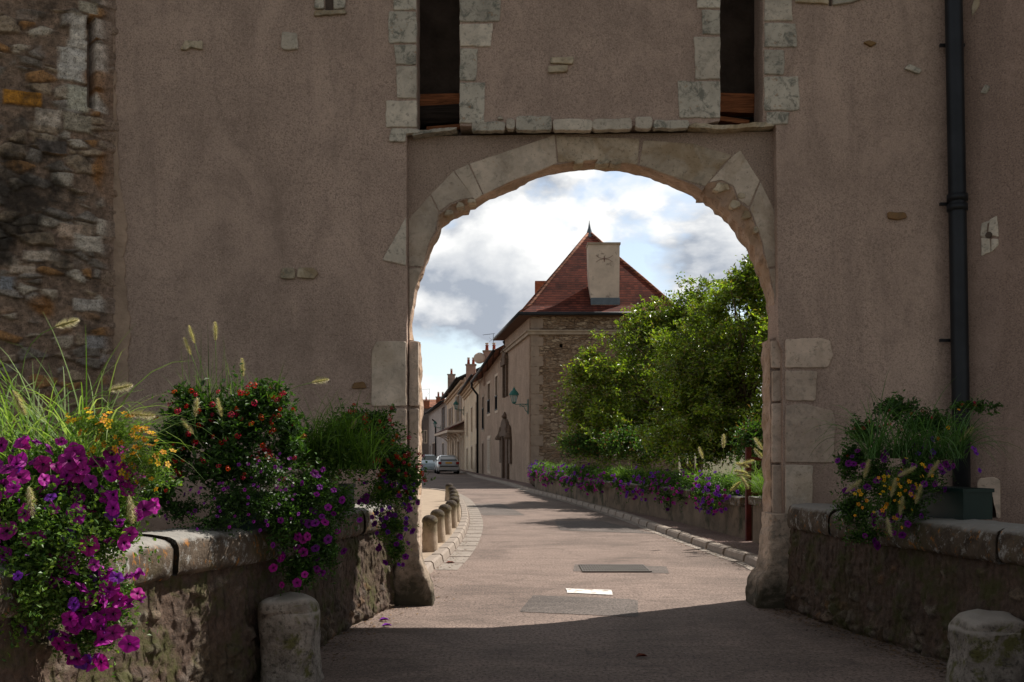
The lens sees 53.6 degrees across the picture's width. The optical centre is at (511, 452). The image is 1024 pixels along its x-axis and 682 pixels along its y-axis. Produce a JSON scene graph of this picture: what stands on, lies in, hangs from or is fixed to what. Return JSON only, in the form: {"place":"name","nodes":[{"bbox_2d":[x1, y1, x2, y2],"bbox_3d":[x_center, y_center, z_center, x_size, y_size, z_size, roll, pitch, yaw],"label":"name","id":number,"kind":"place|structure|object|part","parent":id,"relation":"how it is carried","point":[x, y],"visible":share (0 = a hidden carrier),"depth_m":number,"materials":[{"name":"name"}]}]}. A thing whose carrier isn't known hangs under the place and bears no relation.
{"place":"outdoors","nodes":[
{"label":"outdoors","id":0,"kind":"place"},
{"bbox_2d":[421,489,461,558],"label":"plaza","id":1,"kind":"structure","parent":0,"point":[432,499],"depth_m":30.40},
{"bbox_2d":[422,515,437,551],"bbox_3d":[-1.267,1.246,15.602,0.262,0.591,0.262,1,0,17],"label":"stone bollard","id":2,"kind":"object","parent":1,"relation":"on","point":[429,535],"visible":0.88,"depth_m":15.50,"materials":[{"name":"beige stone"}]},
{"bbox_2d":[430,509,445,542],"bbox_3d":[-1.259,1.246,17.206,0.262,0.591,0.262,-1,-1,-1],"label":"stone bollard","id":3,"kind":"object","parent":1,"relation":"on","point":[439,514],"visible":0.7,"depth_m":17.11,"materials":[{"name":"beige stone"}]},
{"bbox_2d":[439,504,451,534],"bbox_3d":[-1.250,1.246,18.906,0.262,0.591,0.262,-1,-1,22],"label":"stone bollard","id":4,"kind":"object","parent":1,"relation":"on","point":[446,508],"visible":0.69,"depth_m":18.81,"materials":[{"name":"beige stone"}]},
{"bbox_2d":[445,483,452,500],"bbox_3d":[-1.988,1.246,31.996,0.262,0.591,0.262,2,0,-20],"label":"stone bollard","id":5,"kind":"object","parent":1,"relation":"on","point":[448,485],"visible":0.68,"depth_m":31.90,"materials":[{"name":"beige stone"}]},
{"bbox_2d":[446,500,456,527],"bbox_3d":[-1.230,1.246,20.502,0.262,0.591,0.262,0,-1,22],"label":"stone bollard","id":6,"kind":"object","parent":1,"relation":"on","point":[452,504],"visible":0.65,"depth_m":20.41,"materials":[{"name":"beige stone"}]},
{"bbox_2d":[447,486,455,500],"bbox_3d":[-1.717,1.246,28.901,0.262,0.591,0.262,1,0,32],"label":"stone bollard","id":7,"kind":"object","parent":1,"relation":"on","point":[450,488],"visible":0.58,"depth_m":28.82,"materials":[{"name":"beige stone"}]},
{"bbox_2d":[449,489,457,495],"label":"stone bollard","id":8,"kind":"object","parent":1,"relation":"on","point":[453,491],"visible":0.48,"depth_m":26.31,"materials":[{"name":"beige stone"}]},
{"bbox_2d":[449,493,459,503],"bbox_3d":[-1.371,1.246,24.197,0.262,0.591,0.262,-1,1,24],"label":"stone bollard","id":9,"kind":"object","parent":1,"relation":"on","point":[454,494],"visible":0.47,"depth_m":24.13,"materials":[{"name":"beige stone"}]},
{"bbox_2d":[449,496,460,521],"bbox_3d":[-1.265,1.246,22.300,0.262,0.591,0.262,-1,0,35],"label":"stone bollard","id":10,"kind":"object","parent":1,"relation":"on","point":[456,499],"visible":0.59,"depth_m":22.22,"materials":[{"name":"beige stone"}]},
{"bbox_2d":[412,170,761,453],"label":"sky","id":11,"kind":"structure","parent":0,"point":[484,266],"materials":[{"name":"white"}]},
{"bbox_2d":[259,470,947,681],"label":"road","id":12,"kind":"structure","parent":0,"point":[695,620],"depth_m":9.29,"materials":[{"name":"grey asphalt"}]},
{"bbox_2d":[0,502,395,681],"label":"parapet wall","id":13,"kind":"structure","parent":12,"relation":"on","point":[208,593],"depth_m":6.58,"materials":[{"name":"grey stone"}]},
{"bbox_2d":[0,505,87,549],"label":"planter trough","id":14,"kind":"object","parent":13,"relation":"on","point":[1,543],"depth_m":4.81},
{"bbox_2d":[0,430,182,676],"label":"petunia plant","id":15,"kind":"object","parent":14,"relation":"in","point":[43,560],"visible":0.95,"depth_m":4.86,"materials":[{"name":"purple plant"}]},
{"bbox_2d":[0,318,228,523],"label":"fountain grass","id":16,"kind":"object","parent":14,"relation":"in","point":[29,431],"depth_m":5.26,"materials":[{"name":"green plant"}]},
{"bbox_2d":[63,403,184,497],"bbox_3d":[-1.951,-0.011,5.045,0.662,0.471,0.276,0,0,0],"label":"marigold plant","id":17,"kind":"object","parent":14,"relation":"in","point":[102,422],"visible":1,"depth_m":5.02,"materials":[{"name":"green plant"}]},
{"bbox_2d":[159,452,316,534],"bbox_3d":[-1.864,0.286,6.907,1.053,0.590,0.583,0,0,0],"label":"bellflower plant","id":18,"kind":"object","parent":13,"relation":"on","point":[270,472],"visible":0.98,"depth_m":6.85,"materials":[{"name":"green plant"}]},
{"bbox_2d":[214,491,295,529],"bbox_3d":[-1.830,0.408,7.280,0.282,0.243,0.622,0,0,20],"label":"planter trough","id":19,"kind":"object","parent":13,"relation":"on","point":[253,526],"visible":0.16,"depth_m":7.02,"materials":[{"name":"grey stone"}]},
{"bbox_2d":[139,363,311,517],"bbox_3d":[-2.046,-0.099,7.191,1.255,1.100,0.797,0,0,-14],"label":"lantana bush","id":20,"kind":"object","parent":19,"relation":"in","point":[231,453],"visible":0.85,"depth_m":7.09,"materials":[{"name":"green plant"}]},
{"bbox_2d":[162,322,329,455],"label":"fountain grass","id":21,"kind":"object","parent":19,"relation":"in","point":[215,330],"depth_m":7.24,"materials":[{"name":"green plant"}]},
{"bbox_2d":[255,452,363,592],"bbox_3d":[-1.384,0.530,7.282,0.599,1.076,0.983,0,0,35],"label":"petunia plant","id":22,"kind":"object","parent":13,"relation":"on","point":[307,533],"visible":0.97,"depth_m":7.10,"materials":[{"name":"green plant"}]},
{"bbox_2d":[291,483,355,513],"bbox_3d":[-1.620,0.399,8.750,0.282,0.243,0.972,0,0,7],"label":"planter trough","id":23,"kind":"object","parent":13,"relation":"on","point":[349,484],"visible":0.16,"depth_m":9.09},
{"bbox_2d":[336,398,435,502],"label":"lantana bush","id":24,"kind":"object","parent":23,"relation":"in","point":[396,465],"visible":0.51,"depth_m":9.05,"materials":[{"name":"green plant"}]},
{"bbox_2d":[356,473,419,568],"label":"petunia plant","id":25,"kind":"object","parent":23,"relation":"in","point":[393,525],"visible":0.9,"depth_m":9.15,"materials":[{"name":"green plant"}]},
{"bbox_2d":[262,387,425,545],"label":"fountain grass","id":26,"kind":"object","parent":13,"relation":"on","point":[336,446],"depth_m":7.92,"materials":[{"name":"green plant"}]},
{"bbox_2d":[257,594,322,681],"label":"guard stone","id":27,"kind":"object","parent":12,"relation":"on","point":[289,634],"visible":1,"depth_m":6.96,"materials":[{"name":"grey stone"}]},
{"bbox_2d":[421,455,436,469],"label":"parked car","id":28,"kind":"object","parent":12,"relation":"on","point":[430,464],"visible":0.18,"depth_m":84.33,"materials":[{"name":"silver paint"}]},
{"bbox_2d":[433,455,459,473],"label":"parked car","id":29,"kind":"object","parent":12,"relation":"on","point":[446,462],"visible":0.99,"depth_m":77.07,"materials":[{"name":"silver metal"}]},
{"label":"rear window","id":30,"kind":"part","parent":29,"relation":"part of","materials":[{"name":"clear glass"}]},
{"bbox_2d":[435,493,482,569],"bbox_3d":[-1.337,1.612,27.296,0.950,0.038,26.948,0,0,-3],"label":"gutter","id":31,"kind":"object","parent":12,"relation":"on","point":[477,522],"visible":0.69,"depth_m":18.06,"materials":[{"name":"beige stone"}]},
{"bbox_2d":[475,504,523,514],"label":"road repair","id":32,"kind":"structure","parent":12,"relation":"on","point":[493,509],"depth_m":28.13,"materials":[{"name":"grey asphalt"}]},
{"bbox_2d":[520,595,637,616],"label":"road repair","id":33,"kind":"structure","parent":12,"relation":"on","point":[584,605],"depth_m":10.61,"materials":[{"name":"grey asphalt"}]},
{"bbox_2d":[566,588,612,594],"bbox_3d":[0.883,1.592,11.655,0.619,0.001,0.395,0,0,15],"label":"road marking","id":34,"kind":"object","parent":12,"relation":"on","point":[591,591],"visible":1,"depth_m":11.65,"materials":[{"name":"paint"}]},
{"bbox_2d":[555,521,654,533],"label":"road repair","id":35,"kind":"structure","parent":12,"relation":"on","point":[598,526],"depth_m":21.71,"materials":[{"name":"grey asphalt"}]},
{"bbox_2d":[473,476,754,570],"bbox_3d":[0.597,1.612,41.250,0.923,0.039,58.844,0,0,-6],"label":"gutter","id":36,"kind":"object","parent":12,"relation":"on","point":[747,566],"visible":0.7,"depth_m":19.83,"materials":[{"name":"grey stone"}]},
{"bbox_2d":[573,564,668,572],"bbox_3d":[1.495,1.596,13.996,1.378,0.001,0.860,0,0,11],"label":"drain surround","id":37,"kind":"object","parent":12,"relation":"on","point":[658,569],"visible":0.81,"depth_m":13.88,"materials":[{"name":"grey concrete"}]},
{"bbox_2d":[579,564,651,571],"bbox_3d":[1.407,1.587,13.956,0.929,0.018,0.798,0,0,0],"label":"drain grate","id":38,"kind":"object","parent":37,"relation":"on","point":[613,568],"visible":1,"depth_m":13.97,"materials":[{"name":"grey metal"}]},
{"bbox_2d":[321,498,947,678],"bbox_3d":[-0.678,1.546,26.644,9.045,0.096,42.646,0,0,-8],"label":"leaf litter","id":39,"kind":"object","parent":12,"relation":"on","point":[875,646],"visible":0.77,"depth_m":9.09,"materials":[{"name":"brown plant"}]},
{"bbox_2d":[635,653,646,656],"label":"fallen leaf","id":40,"kind":"object","parent":12,"relation":"on","point":[639,655],"visible":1,"depth_m":7.92,"materials":[{"name":"brown plant"}]},
{"bbox_2d":[783,503,1023,681],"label":"parapet wall","id":41,"kind":"structure","parent":12,"relation":"on","point":[911,593],"depth_m":8.25,"materials":[{"name":"grey stone"}]},
{"bbox_2d":[901,485,994,519],"bbox_3d":[3.520,0.399,8.350,0.282,0.243,0.972,0,0,-13],"label":"planter trough","id":42,"kind":"object","parent":41,"relation":"on","point":[966,503],"visible":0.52,"depth_m":7.91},
{"bbox_2d":[827,427,981,549],"bbox_3d":[3.240,0.291,8.315,1.274,1.037,0.792,0,0,0],"label":"petunia plant","id":43,"kind":"object","parent":42,"relation":"in","point":[849,505],"visible":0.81,"depth_m":8.34,"materials":[{"name":"green plant"}]},
{"bbox_2d":[790,371,1023,536],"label":"fountain grass","id":44,"kind":"object","parent":42,"relation":"in","point":[900,449],"depth_m":8.23,"materials":[{"name":"green plant"}]},
{"bbox_2d":[848,409,965,539],"bbox_3d":[3.190,0.164,8.001,1.098,1.052,0.301,0,0,-17],"label":"marigold plant","id":45,"kind":"object","parent":42,"relation":"in","point":[909,481],"visible":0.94,"depth_m":7.94,"materials":[{"name":"green plant"}]},
{"bbox_2d":[832,389,1006,471],"bbox_3d":[3.435,-0.192,8.675,1.439,0.709,0.549,0,0,0],"label":"lantana bush","id":46,"kind":"object","parent":42,"relation":"in","point":[979,407],"visible":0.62,"depth_m":8.60,"materials":[{"name":"green plant"}]},
{"bbox_2d":[946,611,1023,681],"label":"guard stone","id":47,"kind":"object","parent":12,"relation":"on","point":[988,646],"visible":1,"depth_m":6.77,"materials":[{"name":"grey stone"}]},
{"bbox_2d":[460,469,758,554],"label":"pavement","id":48,"kind":"structure","parent":0,"point":[751,546],"depth_m":19.31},
{"bbox_2d":[745,447,761,540],"bbox_3d":[4.277,0.750,17.500,0.485,1.700,0.090,0,0,0],"label":"iron post","id":49,"kind":"object","parent":48,"relation":"on","point":[748,492],"visible":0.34,"depth_m":17.45,"materials":[{"name":"metal"}]},
{"bbox_2d":[533,454,755,485],"bbox_3d":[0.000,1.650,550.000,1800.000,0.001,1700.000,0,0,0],"label":"ground","id":50,"kind":"structure","parent":0,"point":[724,467],"depth_m":123.86,"materials":[{"name":"green plant"}]},
{"bbox_2d":[0,0,118,503],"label":"round tower","id":51,"kind":"structure","parent":50,"relation":"on","point":[58,195],"depth_m":10.35,"materials":[{"name":"stone"}]},
{"bbox_2d":[421,389,436,454],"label":"end house","id":52,"kind":"structure","parent":50,"relation":"on","point":[429,403],"depth_m":156.00,"materials":[{"name":"paint"}]},
{"bbox_2d":[424,430,426,442],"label":"window","id":53,"kind":"structure","parent":52,"relation":"in","point":[425,431],"depth_m":155.99,"materials":[{"name":"grey"}]},
{"bbox_2d":[424,392,446,456],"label":"grey house","id":54,"kind":"structure","parent":50,"relation":"on","point":[437,412],"depth_m":129.12,"materials":[{"name":"paint"}]},
{"bbox_2d":[442,405,444,428],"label":"window","id":55,"kind":"structure","parent":54,"relation":"in","point":[444,405],"depth_m":119.02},
{"bbox_2d":[422,488,468,574],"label":"kerb","id":56,"kind":"structure","parent":50,"relation":"on","point":[441,554],"depth_m":16.81,"materials":[{"name":"beige stone"}]},
{"bbox_2d":[434,367,479,469],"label":"canopy house","id":57,"kind":"structure","parent":50,"relation":"on","point":[454,430],"depth_m":97.58,"materials":[{"name":"beige paint"}]},
{"bbox_2d":[448,406,451,425],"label":"window","id":58,"kind":"structure","parent":57,"relation":"in","point":[451,406],"depth_m":108.18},
{"bbox_2d":[453,401,462,410],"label":"street lamp","id":59,"kind":"object","parent":57,"relation":"attached to","point":[455,404],"visible":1,"depth_m":89.46,"materials":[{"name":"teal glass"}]},
{"bbox_2d":[455,394,460,422],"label":"window","id":60,"kind":"structure","parent":57,"relation":"in","point":[459,394],"depth_m":94.13,"materials":[{"name":"grey wood"}]},
{"bbox_2d":[457,440,459,465],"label":"door","id":61,"kind":"structure","parent":57,"relation":"in","point":[457,440],"depth_m":94.52,"materials":[{"name":"brown wood"}]},
{"bbox_2d":[457,357,481,471],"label":"cream house","id":62,"kind":"structure","parent":50,"relation":"on","point":[467,393],"depth_m":83.33,"materials":[{"name":"paint"}]},
{"bbox_2d":[471,406,472,433],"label":"window","id":63,"kind":"structure","parent":62,"relation":"in","point":[471,406],"depth_m":81.30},
{"bbox_2d":[470,333,503,477],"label":"street wing","id":64,"kind":"structure","parent":50,"relation":"on","point":[489,406],"depth_m":68.87,"materials":[{"name":"beige paint"}]},
{"bbox_2d":[481,394,483,431],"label":"window","id":65,"kind":"structure","parent":64,"relation":"in","point":[482,409],"depth_m":72.69,"materials":[{"name":"black metal"}]},
{"bbox_2d":[482,441,483,473],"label":"door","id":66,"kind":"structure","parent":64,"relation":"in","point":[482,441],"depth_m":72.54,"materials":[{"name":"wood"}]},
{"bbox_2d":[487,380,490,415],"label":"window","id":67,"kind":"structure","parent":64,"relation":"in","point":[489,382],"depth_m":68.81,"materials":[{"name":"beige stone"}]},
{"bbox_2d":[487,435,490,473],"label":"door","id":68,"kind":"structure","parent":64,"relation":"in","point":[488,437],"depth_m":68.86,"materials":[{"name":"grey wood"}]},
{"bbox_2d":[494,373,497,412],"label":"window","id":69,"kind":"structure","parent":64,"relation":"in","point":[496,375],"depth_m":64.20,"materials":[{"name":"beige stone"}]},
{"bbox_2d":[86,0,970,608],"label":"gatehouse","id":70,"kind":"object","parent":50,"relation":"on","point":[298,184],"visible":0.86,"depth_m":10.70,"materials":[{"name":"paint"}]},
{"bbox_2d":[493,220,678,484],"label":"stone house","id":71,"kind":"structure","parent":50,"relation":"on","point":[594,282],"depth_m":50.34,"materials":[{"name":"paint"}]},
{"bbox_2d":[495,412,511,478],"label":"door","id":72,"kind":"structure","parent":71,"relation":"in","point":[504,435],"depth_m":59.47,"materials":[{"name":"wood"}]},
{"bbox_2d":[500,345,507,397],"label":"window","id":73,"kind":"structure","parent":71,"relation":"in","point":[504,358],"depth_m":59.35,"materials":[{"name":"wood"}]},
{"bbox_2d":[509,388,528,413],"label":"street lamp","id":74,"kind":"object","parent":71,"relation":"attached to","point":[513,393],"visible":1,"depth_m":50.59,"materials":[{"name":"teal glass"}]},
{"bbox_2d":[473,474,756,566],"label":"kerb","id":75,"kind":"structure","parent":50,"relation":"on","point":[737,554],"depth_m":20.21,"materials":[{"name":"grey stone"}]},
{"bbox_2d":[534,472,752,539],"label":"garden wall","id":76,"kind":"structure","parent":50,"relation":"on","point":[730,520],"depth_m":23.16,"materials":[{"name":"beige stone"}]},
{"bbox_2d":[527,460,541,480],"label":"petunia plant","id":77,"kind":"object","parent":76,"relation":"on","point":[531,474],"visible":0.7,"depth_m":42.67,"materials":[{"name":"green plant"}]},
{"bbox_2d":[533,460,554,467],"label":"fountain grass","id":78,"kind":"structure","parent":76,"relation":"on","point":[546,463],"depth_m":41.06,"materials":[{"name":"green plant"}]},
{"bbox_2d":[536,461,560,486],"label":"petunia plant","id":79,"kind":"object","parent":76,"relation":"on","point":[544,471],"visible":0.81,"depth_m":38.23,"materials":[{"name":"green plant"}]},
{"bbox_2d":[549,461,573,470],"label":"fountain grass","id":80,"kind":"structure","parent":76,"relation":"on","point":[563,466],"depth_m":36.40,"materials":[{"name":"green plant"}]},
{"bbox_2d":[555,463,588,494],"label":"petunia plant","id":81,"kind":"object","parent":76,"relation":"on","point":[571,480],"visible":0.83,"depth_m":33.40,"materials":[{"name":"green plant"}]},
{"bbox_2d":[566,460,600,477],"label":"fountain grass","id":82,"kind":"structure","parent":76,"relation":"on","point":[593,467],"depth_m":31.47,"materials":[{"name":"green plant"}]},
{"bbox_2d":[575,463,616,495],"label":"petunia plant","id":83,"kind":"object","parent":76,"relation":"on","point":[596,476],"visible":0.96,"depth_m":29.35,"materials":[{"name":"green plant"}]},
{"bbox_2d":[598,461,645,482],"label":"fountain grass","id":84,"kind":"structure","parent":76,"relation":"on","point":[615,471],"depth_m":27.35,"materials":[{"name":"green plant"}]},
{"bbox_2d":[605,464,661,502],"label":"petunia plant","id":85,"kind":"object","parent":76,"relation":"on","point":[638,479],"visible":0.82,"depth_m":25.45,"materials":[{"name":"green plant"}]},
{"bbox_2d":[633,464,688,485],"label":"fountain grass","id":86,"kind":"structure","parent":76,"relation":"on","point":[674,470],"depth_m":24.31,"materials":[{"name":"green plant"}]},
{"bbox_2d":[649,468,703,513],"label":"petunia plant","id":87,"kind":"object","parent":76,"relation":"on","point":[667,496],"visible":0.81,"depth_m":22.45,"materials":[{"name":"green plant"}]},
{"bbox_2d":[670,464,732,491],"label":"fountain grass","id":88,"kind":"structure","parent":76,"relation":"on","point":[697,473],"depth_m":21.34,"materials":[{"name":"green plant"}]},
{"bbox_2d":[682,469,752,515],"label":"petunia plant","id":89,"kind":"object","parent":76,"relation":"on","point":[703,499],"visible":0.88,"depth_m":19.37,"materials":[{"name":"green plant"}]},
{"bbox_2d":[748,496,762,543],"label":"wall pier","id":90,"kind":"structure","parent":50,"relation":"on","point":[757,513],"depth_m":16.92,"materials":[{"name":"beige stone"}]},
{"bbox_2d":[698,434,763,504],"bbox_3d":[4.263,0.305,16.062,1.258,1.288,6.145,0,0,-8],"label":"fountain grass","id":91,"kind":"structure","parent":90,"relation":"on","point":[743,464],"depth_m":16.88,"materials":[{"name":"green plant"}]},
{"bbox_2d":[963,0,1023,523],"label":"wing house","id":92,"kind":"structure","parent":50,"relation":"on","point":[993,32],"depth_m":10.44,"materials":[{"name":"paint"}]},
{"label":"garden soil","id":93,"kind":"structure","parent":0,"visible":0},
{"bbox_2d":[544,272,755,472],"bbox_3d":[4.647,-2.380,32.625,7.313,7.226,5.760,0,0,0],"label":"leafy tree","id":94,"kind":"object","parent":93,"relation":"on","point":[614,379],"visible":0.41,"depth_m":32.17,"materials":[{"name":"green plant"}]},
{"bbox_2d":[551,403,762,470],"bbox_3d":[3.757,-0.285,27.605,3.224,1.500,14.812,0,0,-19],"label":"garden shrub","id":95,"kind":"object","parent":93,"relation":"on","point":[627,442],"visible":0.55,"depth_m":28.29,"materials":[{"name":"green plant"}]},
{"bbox_2d":[631,254,767,495],"bbox_3d":[5.520,-1.988,24.989,5.476,6.419,4.458,0,0,0],"label":"leafy tree","id":96,"kind":"object","parent":93,"relation":"on","point":[714,390],"visible":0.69,"depth_m":24.55,"materials":[{"name":"green plant"}]}
]}

